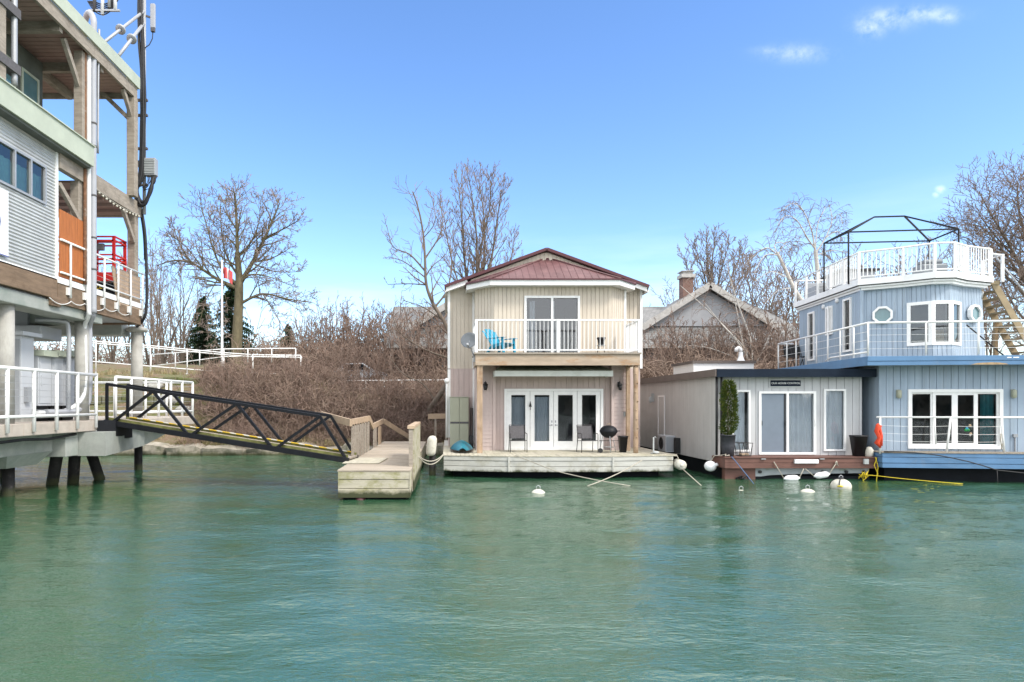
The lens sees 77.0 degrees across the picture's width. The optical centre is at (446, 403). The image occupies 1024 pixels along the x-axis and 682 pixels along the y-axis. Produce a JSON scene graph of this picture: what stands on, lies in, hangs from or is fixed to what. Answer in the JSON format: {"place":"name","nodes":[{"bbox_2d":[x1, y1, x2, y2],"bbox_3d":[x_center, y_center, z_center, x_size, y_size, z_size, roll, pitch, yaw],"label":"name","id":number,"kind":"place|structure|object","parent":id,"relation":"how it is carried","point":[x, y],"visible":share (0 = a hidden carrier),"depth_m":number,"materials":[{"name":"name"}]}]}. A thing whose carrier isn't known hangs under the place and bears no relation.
{"place":"outdoors","nodes":[
{"label":"outdoors","id":0,"kind":"place"},
{"bbox_2d":[90,363,447,446],"bbox_3d":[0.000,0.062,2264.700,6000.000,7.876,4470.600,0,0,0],"label":"ground","id":1,"kind":"structure","parent":0,"point":[170,439],"depth_m":34.82,"materials":[{"name":"plant"}]},
{"bbox_2d":[90,394,197,404],"bbox_3d":[-16.434,-0.242,34.235,6.598,0.564,0.930,0,0,0],"label":"stone ledge","id":2,"kind":"object","parent":1,"relation":"on","point":[124,399],"visible":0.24,"depth_m":33.85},
{"bbox_2d":[119,229,171,364],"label":"slim tree","id":3,"kind":"object","parent":1,"relation":"on","point":[146,352],"visible":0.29,"depth_m":55.15,"materials":[{"name":"brown plant"}]},
{"bbox_2d":[93,377,199,385],"bbox_3d":[-17.117,-1.230,35.659,6.849,0.568,0.882,0,0,0],"label":"stone ledge","id":4,"kind":"object","parent":1,"relation":"on","point":[168,378],"visible":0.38,"depth_m":35.31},
{"bbox_2d":[142,249,178,364],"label":"slim tree","id":5,"kind":"object","parent":1,"relation":"on","point":[155,343],"visible":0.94,"depth_m":46.81,"materials":[{"name":"brown plant"}]},
{"bbox_2d":[144,233,201,363],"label":"slim tree","id":6,"kind":"object","parent":1,"relation":"on","point":[163,359],"visible":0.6,"depth_m":52.04,"materials":[{"name":"brown plant"}]},
{"bbox_2d":[160,274,199,362],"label":"slim tree","id":7,"kind":"object","parent":1,"relation":"on","point":[167,341],"visible":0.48,"depth_m":61.86,"materials":[{"name":"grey plant"}]},
{"bbox_2d":[60,338,301,374],"bbox_3d":[-16.796,-2.865,38.148,16.520,2.472,0.475,0,0,0],"label":"ramp railing","id":8,"kind":"object","parent":1,"relation":"on","point":[173,349],"visible":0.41,"depth_m":37.98,"materials":[{"name":"metal"}]},
{"bbox_2d":[162,247,205,363],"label":"slim tree","id":9,"kind":"object","parent":1,"relation":"on","point":[181,356],"visible":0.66,"depth_m":55.83,"materials":[{"name":"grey plant"}]},
{"bbox_2d":[179,296,227,364],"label":"spruce tree","id":10,"kind":"object","parent":1,"relation":"on","point":[199,340],"visible":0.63,"depth_m":56.68,"materials":[{"name":"green plant"}]},
{"bbox_2d":[34,304,385,364],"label":"distant brush","id":11,"kind":"object","parent":1,"relation":"on","point":[104,356],"visible":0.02,"depth_m":76.19,"materials":[{"name":"plant"}]},
{"bbox_2d":[151,348,295,368],"bbox_3d":[-13.920,-2.748,40.000,9.110,1.535,0.070,0,0,0],"label":"ramp railing","id":12,"kind":"object","parent":1,"relation":"on","point":[218,357],"visible":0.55,"depth_m":39.97,"materials":[{"name":"metal"}]},
{"bbox_2d":[198,283,256,364],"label":"spruce tree","id":13,"kind":"object","parent":1,"relation":"on","point":[230,292],"visible":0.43,"depth_m":53.66,"materials":[{"name":"green plant"}]},
{"bbox_2d":[138,173,324,364],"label":"bare tree","id":14,"kind":"object","parent":1,"relation":"on","point":[239,302],"visible":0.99,"depth_m":47.74,"materials":[{"name":"brown plant"}]},
{"bbox_2d":[241,344,271,393],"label":"bare shrub","id":15,"kind":"object","parent":1,"relation":"on","point":[257,371],"visible":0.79,"depth_m":34.13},
{"bbox_2d":[111,440,443,455],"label":"seawall","id":16,"kind":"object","parent":1,"relation":"on","point":[159,448],"visible":0.07,"depth_m":30.01,"materials":[{"name":"stone"}]},
{"bbox_2d":[284,348,314,397],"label":"bare shrub","id":17,"kind":"object","parent":1,"relation":"on","point":[299,369],"visible":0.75,"depth_m":34.26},
{"bbox_2d":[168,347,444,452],"bbox_3d":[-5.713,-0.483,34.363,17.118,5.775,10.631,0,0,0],"label":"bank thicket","id":18,"kind":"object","parent":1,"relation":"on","point":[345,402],"visible":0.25,"depth_m":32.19,"materials":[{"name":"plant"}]},
{"bbox_2d":[166,345,447,448],"bbox_3d":[-6.101,-0.503,34.575,16.681,5.724,10.492,0,0,0],"label":"bank thicket","id":19,"kind":"object","parent":1,"relation":"on","point":[210,366],"visible":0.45,"depth_m":33.04,"materials":[{"name":"plant"}]},
{"bbox_2d":[289,311,336,363],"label":"bare shrub","id":20,"kind":"object","parent":1,"relation":"on","point":[316,340],"visible":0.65,"depth_m":43.51,"materials":[{"name":"plant"}]},
{"bbox_2d":[221,318,447,393],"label":"thicket","id":21,"kind":"object","parent":1,"relation":"on","point":[299,348],"visible":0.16,"depth_m":41.84,"materials":[{"name":"plant"}]},
{"bbox_2d":[317,335,366,381],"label":"bare shrub","id":22,"kind":"object","parent":1,"relation":"on","point":[341,349],"visible":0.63,"depth_m":39.43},
{"bbox_2d":[310,295,381,354],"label":"bare shrub","id":23,"kind":"object","parent":1,"relation":"on","point":[355,321],"visible":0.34,"depth_m":44.08,"materials":[{"name":"plant"}]},
{"bbox_2d":[335,361,364,404],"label":"bare shrub","id":24,"kind":"object","parent":1,"relation":"on","point":[353,382],"visible":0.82,"depth_m":34.15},
{"bbox_2d":[334,336,387,382],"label":"bare shrub","id":25,"kind":"object","parent":1,"relation":"on","point":[356,360],"visible":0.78,"depth_m":39.04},
{"bbox_2d":[340,307,385,383],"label":"bare shrub","id":26,"kind":"object","parent":1,"relation":"on","point":[346,327],"visible":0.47,"depth_m":42.57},
{"bbox_2d":[335,298,414,370],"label":"bare shrub","id":27,"kind":"object","parent":1,"relation":"on","point":[371,322],"visible":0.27,"depth_m":43.01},
{"bbox_2d":[362,314,406,381],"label":"bare shrub","id":28,"kind":"object","parent":1,"relation":"on","point":[379,327],"visible":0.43,"depth_m":41.39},
{"bbox_2d":[361,317,423,389],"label":"bare shrub","id":29,"kind":"object","parent":1,"relation":"on","point":[409,335],"visible":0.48,"depth_m":40.27,"materials":[{"name":"plant"}]},
{"bbox_2d":[361,292,432,370],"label":"bare shrub","id":30,"kind":"object","parent":1,"relation":"on","point":[421,324],"visible":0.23,"depth_m":42.81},
{"bbox_2d":[386,300,438,375],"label":"bare shrub","id":31,"kind":"object","parent":1,"relation":"on","point":[412,338],"visible":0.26,"depth_m":41.81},
{"bbox_2d":[382,304,445,377],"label":"bare shrub","id":32,"kind":"object","parent":1,"relation":"on","point":[432,334],"visible":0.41,"depth_m":40.69,"materials":[{"name":"plant"}]},
{"bbox_2d":[390,322,447,382],"bbox_3d":[-1.948,-2.723,39.899,3.566,4.684,3.671,0,0,-32],"label":"bare shrub","id":33,"kind":"object","parent":1,"relation":"on","point":[422,359],"visible":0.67,"depth_m":39.48,"materials":[{"name":"plant"}]},
{"bbox_2d":[381,175,461,424],"bbox_3d":[-1.115,-5.337,32.794,4.653,12.910,3.457,0,0,0],"label":"bare tree","id":34,"kind":"object","parent":1,"relation":"on","point":[440,393],"visible":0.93,"depth_m":32.95,"materials":[{"name":"brown plant"}]},
{"bbox_2d":[407,303,447,374],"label":"bare shrub","id":35,"kind":"object","parent":1,"relation":"on","point":[440,350],"visible":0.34,"depth_m":41.20,"materials":[{"name":"plant"}]},
{"bbox_2d":[418,311,447,377],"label":"bare shrub","id":36,"kind":"object","parent":1,"relation":"on","point":[445,359],"visible":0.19,"depth_m":40.63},
{"bbox_2d":[433,159,523,284],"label":"bare tree","id":37,"kind":"object","parent":1,"relation":"on","point":[477,257],"visible":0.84,"depth_m":42.55,"materials":[{"name":"brown plant"}]},
{"bbox_2d":[386,270,798,380],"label":"shingled building","id":38,"kind":"structure","parent":1,"relation":"on","point":[659,314],"depth_m":43.10,"materials":[{"name":"grey paint"}]},
{"bbox_2d":[642,324,669,370],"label":"bare shrub","id":39,"kind":"object","parent":1,"relation":"on","point":[660,344],"visible":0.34,"depth_m":37.40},
{"bbox_2d":[642,311,698,362],"bbox_3d":[13.080,-3.033,38.898,4.160,5.308,4.042,0,0,-18],"label":"bare shrub","id":40,"kind":"object","parent":1,"relation":"on","point":[675,340],"visible":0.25,"depth_m":38.58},
{"bbox_2d":[650,322,692,363],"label":"bare shrub","id":41,"kind":"object","parent":1,"relation":"on","point":[667,351],"visible":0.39,"depth_m":38.19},
{"bbox_2d":[643,307,725,359],"bbox_3d":[14.634,-3.252,40.081,4.507,5.751,4.379,0,0,-33],"label":"bare shrub","id":42,"kind":"object","parent":1,"relation":"on","point":[670,329],"visible":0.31,"depth_m":39.13,"materials":[{"name":"plant"}]},
{"bbox_2d":[643,253,781,367],"bbox_3d":[15.466,-4.569,37.644,8.360,8.137,3.619,0,0,0],"label":"birch tree","id":43,"kind":"object","parent":1,"relation":"on","point":[738,324],"visible":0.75,"depth_m":37.60,"materials":[{"name":"brown plant"}]},
{"bbox_2d":[680,318,747,360],"bbox_3d":[16.329,-2.813,38.461,3.705,4.866,3.813,0,0,42],"label":"bare shrub","id":44,"kind":"object","parent":1,"relation":"on","point":[704,353],"visible":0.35,"depth_m":37.88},
{"bbox_2d":[677,222,758,294],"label":"bare tree","id":45,"kind":"object","parent":1,"relation":"on","point":[707,258],"visible":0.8,"depth_m":55.62,"materials":[{"name":"brown plant"}]},
{"bbox_2d":[640,330,798,378],"bbox_3d":[15.366,-1.372,36.876,24.664,6.013,13.636,0,0,0],"label":"thicket","id":46,"kind":"object","parent":1,"relation":"on","point":[657,371],"visible":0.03,"depth_m":35.49,"materials":[{"name":"plant"}]},
{"bbox_2d":[703,245,776,307],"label":"distant tree","id":47,"kind":"object","parent":1,"relation":"on","point":[712,278],"visible":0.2,"depth_m":50.03,"materials":[{"name":"brown plant"}]},
{"bbox_2d":[704,311,776,363],"bbox_3d":[17.913,-3.142,39.008,4.210,5.530,4.333,0,0,28],"label":"bare shrub","id":48,"kind":"object","parent":1,"relation":"on","point":[768,334],"visible":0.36,"depth_m":37.87,"materials":[{"name":"plant"}]},
{"bbox_2d":[721,247,798,314],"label":"distant tree","id":49,"kind":"object","parent":1,"relation":"on","point":[770,306],"visible":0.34,"depth_m":47.85,"materials":[{"name":"brown plant"}]},
{"bbox_2d":[740,306,798,366],"bbox_3d":[20.354,-3.362,39.032,4.547,5.972,4.680,0,0,13],"label":"bare shrub","id":50,"kind":"object","parent":1,"relation":"on","point":[778,331],"visible":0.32,"depth_m":38.51,"materials":[{"name":"plant"}]},
{"bbox_2d":[725,239,814,327],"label":"distant tree","id":51,"kind":"object","parent":1,"relation":"on","point":[755,303],"visible":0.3,"depth_m":49.41,"materials":[{"name":"brown plant"}]},
{"bbox_2d":[733,229,807,313],"bbox_3d":[19.130,-5.445,37.190,5.058,9.902,2.862,0,0,-24],"label":"birch tree","id":52,"kind":"object","parent":1,"relation":"on","point":[786,272],"visible":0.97,"depth_m":36.93,"materials":[{"name":"beige plant"}]},
{"bbox_2d":[763,304,798,364],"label":"bare shrub","id":53,"kind":"object","parent":1,"relation":"on","point":[796,324],"visible":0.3,"depth_m":38.09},
{"bbox_2d":[749,247,830,359],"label":"distant tree","id":54,"kind":"object","parent":1,"relation":"on","point":[786,292],"visible":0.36,"depth_m":47.15,"materials":[{"name":"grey plant"}]},
{"bbox_2d":[766,192,853,282],"bbox_3d":[21.900,-6.715,38.780,6.860,12.430,3.052,0,0,-10],"label":"birch tree","id":55,"kind":"object","parent":1,"relation":"on","point":[815,251],"visible":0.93,"depth_m":38.84,"materials":[{"name":"grey plant"}]},
{"bbox_2d":[930,144,1023,354],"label":"bare tree","id":56,"kind":"object","parent":1,"relation":"on","point":[1017,257],"visible":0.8,"depth_m":35.62,"materials":[{"name":"brown plant"}]},
{"bbox_2d":[944,223,1023,354],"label":"distant tree","id":57,"kind":"object","parent":1,"relation":"on","point":[991,342],"visible":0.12,"depth_m":51.15,"materials":[{"name":"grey plant"}]},
{"bbox_2d":[0,455,1023,681],"bbox_3d":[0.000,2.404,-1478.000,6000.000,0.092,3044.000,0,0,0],"label":"water","id":58,"kind":"structure","parent":0,"point":[249,568],"depth_m":8.82,"materials":[{"name":"liquid"}]},
{"bbox_2d":[0,416,193,496],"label":"pier","id":59,"kind":"structure","parent":58,"relation":"in","point":[22,444],"depth_m":17.91,"materials":[{"name":"concrete"}]},
{"bbox_2d":[15,331,41,421],"bbox_3d":[-11.615,-0.715,17.010,1.270,2.370,0.780,0,0,0],"label":"utility cabinet","id":60,"kind":"object","parent":59,"relation":"on","point":[24,348],"visible":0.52,"depth_m":16.84,"materials":[{"name":"white metal"}]},
{"bbox_2d":[34,350,57,420],"bbox_3d":[-11.500,-0.505,17.750,1.100,1.950,0.660,0,0,0],"label":"utility cabinet","id":61,"kind":"object","parent":59,"relation":"on","point":[42,359],"visible":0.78,"depth_m":17.65,"materials":[{"name":"grey metal"}]},
{"bbox_2d":[0,365,97,432],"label":"pier railing","id":62,"kind":"object","parent":59,"relation":"on","point":[7,416],"visible":1,"depth_m":16.32,"materials":[{"name":"metal"}]},
{"bbox_2d":[48,350,65,420],"bbox_3d":[-11.500,-0.525,18.350,1.100,1.990,0.600,0,0,0],"label":"utility cabinet","id":63,"kind":"object","parent":59,"relation":"on","point":[58,363],"visible":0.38,"depth_m":18.32,"materials":[{"name":"grey metal"}]},
{"bbox_2d":[60,350,74,419],"bbox_3d":[-11.500,-0.545,18.950,1.100,2.030,0.660,0,0,0],"label":"utility cabinet","id":64,"kind":"object","parent":59,"relation":"on","point":[72,382],"visible":0.14,"depth_m":18.96,"materials":[{"name":"grey metal"}]},
{"bbox_2d":[0,0,147,423],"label":"stilt building","id":65,"kind":"structure","parent":59,"relation":"on","point":[49,49],"depth_m":17.45,"materials":[{"name":"concrete"}]},
{"bbox_2d":[0,139,46,204],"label":"strip window","id":66,"kind":"structure","parent":65,"relation":"in","point":[19,171],"depth_m":15.62,"materials":[{"name":"blue glass"}]},
{"bbox_2d":[21,67,39,104],"bbox_3d":[-11.600,-8.025,17.825,0.080,2.350,0.750,0,0,0],"label":"upper window","id":67,"kind":"structure","parent":65,"relation":"in","point":[30,85],"depth_m":17.84,"materials":[{"name":"teal glass"}]},
{"bbox_2d":[15,310,61,341],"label":"ceiling unit","id":68,"kind":"structure","parent":65,"relation":"attached to","point":[22,323],"depth_m":18.20,"materials":[{"name":"grey metal"}]},
{"bbox_2d":[58,236,126,294],"bbox_3d":[-11.360,-4.281,20.525,1.880,2.042,0.750,0,0,0],"label":"scissor lift","id":69,"kind":"object","parent":65,"relation":"on","point":[101,245],"visible":0.2,"depth_m":20.20,"materials":[{"name":"red metal"}]},
{"bbox_2d":[87,0,119,15],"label":"radio gear","id":70,"kind":"object","parent":65,"relation":"attached to","point":[111,5],"visible":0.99,"depth_m":18.48,"materials":[{"name":"white plastic"}]},
{"bbox_2d":[105,0,157,214],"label":"antenna mast","id":71,"kind":"object","parent":65,"relation":"attached to","point":[148,168],"visible":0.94,"depth_m":21.05,"materials":[{"name":"grey"}]},
{"bbox_2d":[136,209,147,327],"bbox_3d":[-10.194,-4.771,21.328,0.536,4.421,0.239,0,0,25],"label":"power cable","id":72,"kind":"object","parent":71,"relation":"hanging from","point":[146,270],"visible":0.8,"depth_m":21.26,"materials":[{"name":"rubber"}]},
{"bbox_2d":[89,375,193,417],"bbox_3d":[-12.950,-0.191,22.376,6.190,1.383,5.338,0,0,0],"label":"pier railing","id":73,"kind":"object","parent":59,"relation":"on","point":[151,381],"visible":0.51,"depth_m":23.22,"materials":[{"name":"metal"}]},
{"bbox_2d":[337,441,425,498],"bbox_3d":[-1.800,2.274,22.125,1.860,1.252,12.291,0,0,0],"label":"floating dock","id":74,"kind":"object","parent":58,"relation":"on","point":[390,477],"visible":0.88,"depth_m":16.00,"materials":[{"name":"wood"}]},
{"bbox_2d":[321,411,408,458],"bbox_3d":[-2.856,1.093,24.010,1.445,1.714,11.082,0,0,6],"label":"dock railing","id":75,"kind":"object","parent":74,"relation":"on","point":[359,436],"visible":0.81,"depth_m":20.83,"materials":[{"name":"wood"}]},
{"bbox_2d":[342,457,387,463],"bbox_3d":[-2.300,1.619,18.400,1.100,0.038,1.600,0,0,0],"label":"landing plate","id":76,"kind":"object","parent":74,"relation":"on","point":[361,460],"visible":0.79,"depth_m":18.26,"materials":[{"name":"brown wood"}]},
{"bbox_2d":[97,383,358,461],"bbox_3d":[-6.478,0.520,19.090,7.692,2.306,1.425,0,0,5],"label":"gangway","id":77,"kind":"object","parent":76,"relation":"on","point":[123,427],"visible":0.92,"depth_m":18.80,"materials":[{"name":"black paint"}]},
{"bbox_2d":[407,422,419,490],"bbox_3d":[-0.925,1.435,18.839,0.190,1.730,4.038,0,0,0],"label":"dock side panel","id":78,"kind":"object","parent":74,"relation":"attached to","point":[414,444],"visible":0.99,"depth_m":17.02,"materials":[{"name":"wood"}]},
{"bbox_2d":[443,247,676,476],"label":"floating house","id":79,"kind":"structure","parent":58,"relation":"on","point":[553,380],"depth_m":23.45,"materials":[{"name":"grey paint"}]},
{"bbox_2d":[450,397,468,447],"bbox_3d":[0.510,0.698,24.624,0.750,1.955,0.432,0,0,0],"label":"storage cabinet","id":80,"kind":"object","parent":79,"relation":"on","point":[459,418],"visible":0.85,"depth_m":24.42,"materials":[{"name":"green plastic"}]},
{"bbox_2d":[482,329,517,351],"bbox_3d":[1.889,-2.229,22.781,1.047,0.970,0.780,0,0,45],"label":"garden chair","id":81,"kind":"object","parent":79,"relation":"on","point":[492,338],"visible":0.88,"depth_m":22.71,"materials":[{"name":"teal plastic"}]},
{"bbox_2d":[508,425,526,451],"bbox_3d":[2.520,1.209,22.526,0.606,0.944,0.636,0,0,0],"label":"patio chair","id":82,"kind":"object","parent":79,"relation":"on","point":[517,432],"visible":1,"depth_m":22.76,"materials":[{"name":"grey"}]},
{"bbox_2d":[507,391,529,447],"bbox_3d":[2.646,0.570,23.597,0.850,2.080,0.330,0,0,0],"label":"door","id":83,"kind":"structure","parent":79,"relation":"in","point":[518,409],"depth_m":23.44,"materials":[{"name":"white paint"}]},
{"bbox_2d":[530,391,552,447],"bbox_3d":[3.509,0.570,23.513,0.851,2.080,0.247,0,0,0],"label":"door","id":84,"kind":"structure","parent":79,"relation":"in","point":[541,412],"depth_m":23.44,"materials":[{"name":"white paint"}]},
{"bbox_2d":[524,296,579,351],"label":"sliding door","id":85,"kind":"structure","parent":79,"relation":"in","point":[537,334],"depth_m":25.27,"materials":[{"name":"white paint"}]},
{"bbox_2d":[554,391,576,447],"bbox_3d":[4.371,0.570,23.435,0.850,2.080,0.090,0,0,0],"label":"door","id":86,"kind":"structure","parent":79,"relation":"in","point":[557,444],"depth_m":23.44,"materials":[{"name":"white paint"}]},
{"bbox_2d":[576,425,597,452],"bbox_3d":[4.937,1.209,22.426,0.606,0.944,0.636,0,0,-6],"label":"patio chair","id":87,"kind":"object","parent":79,"relation":"on","point":[584,432],"visible":1,"depth_m":22.65,"materials":[{"name":"grey"}]},
{"bbox_2d":[577,391,600,447],"bbox_3d":[5.234,0.570,23.456,0.850,2.080,0.048,0,0,0],"label":"door","id":88,"kind":"structure","parent":79,"relation":"in","point":[585,444],"depth_m":23.44,"materials":[{"name":"white paint"}]},
{"bbox_2d":[598,423,617,452],"bbox_3d":[5.619,1.173,22.093,0.702,1.010,0.614,0,0,27],"label":"kettle barbecue","id":89,"kind":"object","parent":79,"relation":"on","point":[608,431],"visible":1,"depth_m":21.93,"materials":[{"name":"black paint"}]},
{"bbox_2d":[640,346,877,479],"bbox_3d":[11.255,0.293,25.260,5.250,5.415,10.280,0,0,0],"label":"houseboat","id":90,"kind":"object","parent":58,"relation":"on","point":[794,421],"visible":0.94,"depth_m":21.00,"materials":[{"name":"grey"}]},
{"bbox_2d":[658,435,679,452],"bbox_3d":[8.630,1.560,24.800,0.420,0.680,1.400,0,0,0],"label":"heat pump","id":91,"kind":"object","parent":90,"relation":"attached to","point":[668,443],"visible":0.98,"depth_m":24.59,"materials":[{"name":"grey metal"}]},
{"bbox_2d":[717,379,739,456],"bbox_3d":[9.078,0.429,20.537,0.656,2.488,0.673,0,0,0],"label":"potted cedar","id":92,"kind":"object","parent":90,"relation":"on","point":[727,436],"visible":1,"depth_m":20.43,"materials":[{"name":"green plant"}]},
{"bbox_2d":[731,390,750,451],"bbox_3d":[9.665,0.550,21.575,0.610,2.020,1.250,0,0,0],"label":"window","id":93,"kind":"structure","parent":90,"relation":"in","point":[743,433],"depth_m":21.11,"materials":[{"name":"glass"}]},
{"bbox_2d":[758,391,815,454],"bbox_3d":[11.185,0.618,21.030,1.870,2.075,0.269,0,0,0],"label":"sliding door","id":94,"kind":"structure","parent":90,"relation":"in","point":[786,419],"depth_m":20.99,"materials":[{"name":"white paint"}]},
{"bbox_2d":[823,389,845,450],"bbox_3d":[12.740,0.525,21.575,0.720,2.030,1.250,0,0,0],"label":"window","id":95,"kind":"structure","parent":90,"relation":"in","point":[834,400],"depth_m":21.10,"materials":[{"name":"glass"}]},
{"bbox_2d":[849,435,867,455],"bbox_3d":[13.260,1.338,20.580,0.382,0.670,0.382,0,0,0],"label":"planter","id":96,"kind":"object","parent":90,"relation":"on","point":[858,443],"visible":1,"depth_m":20.44,"materials":[{"name":"plastic"}]},
{"bbox_2d":[778,242,1023,481],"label":"houseboat","id":97,"kind":"object","parent":58,"relation":"on","point":[941,383],"visible":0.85,"depth_m":20.51,"materials":[{"name":"blue paint"}]},
{"bbox_2d":[807,311,814,360],"bbox_3d":[14.593,-2.650,25.034,0.650,1.900,0.550,0,0,7],"label":"cabin window","id":98,"kind":"structure","parent":97,"relation":"in","point":[811,315],"depth_m":25.27,"materials":[{"name":"white paint"}]},
{"bbox_2d":[825,305,832,335],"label":"cabin window","id":99,"kind":"structure","parent":97,"relation":"in","point":[829,309],"depth_m":23.49,"materials":[{"name":"white paint"}]},
{"bbox_2d":[842,297,851,351],"bbox_3d":[14.262,-2.750,22.254,0.650,1.860,0.550,0,0,7],"label":"cabin window","id":100,"kind":"structure","parent":97,"relation":"in","point":[846,303],"depth_m":22.49,"materials":[{"name":"white paint"}]},
{"bbox_2d":[823,215,959,291],"bbox_3d":[15.550,-5.351,22.444,3.677,2.502,1.645,0,0,5],"label":"shade frame","id":101,"kind":"object","parent":97,"relation":"on","point":[954,229],"visible":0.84,"depth_m":22.42,"materials":[{"name":"black paint"}]},
{"bbox_2d":[907,301,944,345],"bbox_3d":[15.698,-2.570,20.488,1.700,1.500,0.576,0,0,7],"label":"bay window","id":102,"kind":"structure","parent":97,"relation":"in","point":[916,311],"depth_m":20.73,"materials":[{"name":"white paint"}]},
{"bbox_2d":[932,300,951,344],"bbox_3d":[15.676,-2.570,20.306,0.591,1.400,0.207,0,0,7],"label":"bay window","id":103,"kind":"structure","parent":97,"relation":"in","point":[938,335],"depth_m":20.23,"materials":[{"name":"white paint"}]},
{"bbox_2d":[932,392,954,445],"bbox_3d":[15.800,0.475,20.331,0.640,1.690,0.040,0,0,7],"label":"door","id":104,"kind":"structure","parent":97,"relation":"in","point":[934,394],"depth_m":20.30,"materials":[{"name":"white paint"}]},
{"bbox_2d":[952,300,961,345],"bbox_3d":[16.193,-2.570,20.414,0.662,1.400,0.175,0,0,-31],"label":"bay window","id":105,"kind":"structure","parent":97,"relation":"in","point":[956,305],"depth_m":20.50,"materials":[{"name":"white paint"}]},
{"bbox_2d":[955,392,976,445],"bbox_3d":[16.436,0.475,20.256,0.640,1.690,0.040,0,0,7],"label":"door","id":106,"kind":"structure","parent":97,"relation":"in","point":[974,394],"depth_m":20.23,"materials":[{"name":"white paint"}]},
{"bbox_2d":[977,392,997,445],"bbox_3d":[17.084,0.475,20.285,0.640,1.690,0.189,0,0,7],"label":"door","id":107,"kind":"structure","parent":97,"relation":"in","point":[986,398],"depth_m":20.31,"materials":[{"name":"white paint"}]},
{"bbox_2d":[34,0,1023,362],"label":"sky","id":108,"kind":"structure","parent":0,"point":[621,130],"materials":[{"name":"blue"}]},
{"bbox_2d":[820,268,879,290],"bbox_3d":[15.065,-4.535,23.921,1.350,0.730,1.550,0,0,7],"label":"railing","id":109,"kind":"object","parent":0,"point":[869,271],"visible":0.21,"depth_m":23.29,"materials":[{"name":"white wood"}]},
{"bbox_2d":[912,259,947,273],"bbox_3d":[16.026,-4.465,21.213,0.800,0.590,0.600,0,0,7],"label":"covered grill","id":110,"kind":"object","parent":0,"point":[940,263],"visible":0.43,"depth_m":20.97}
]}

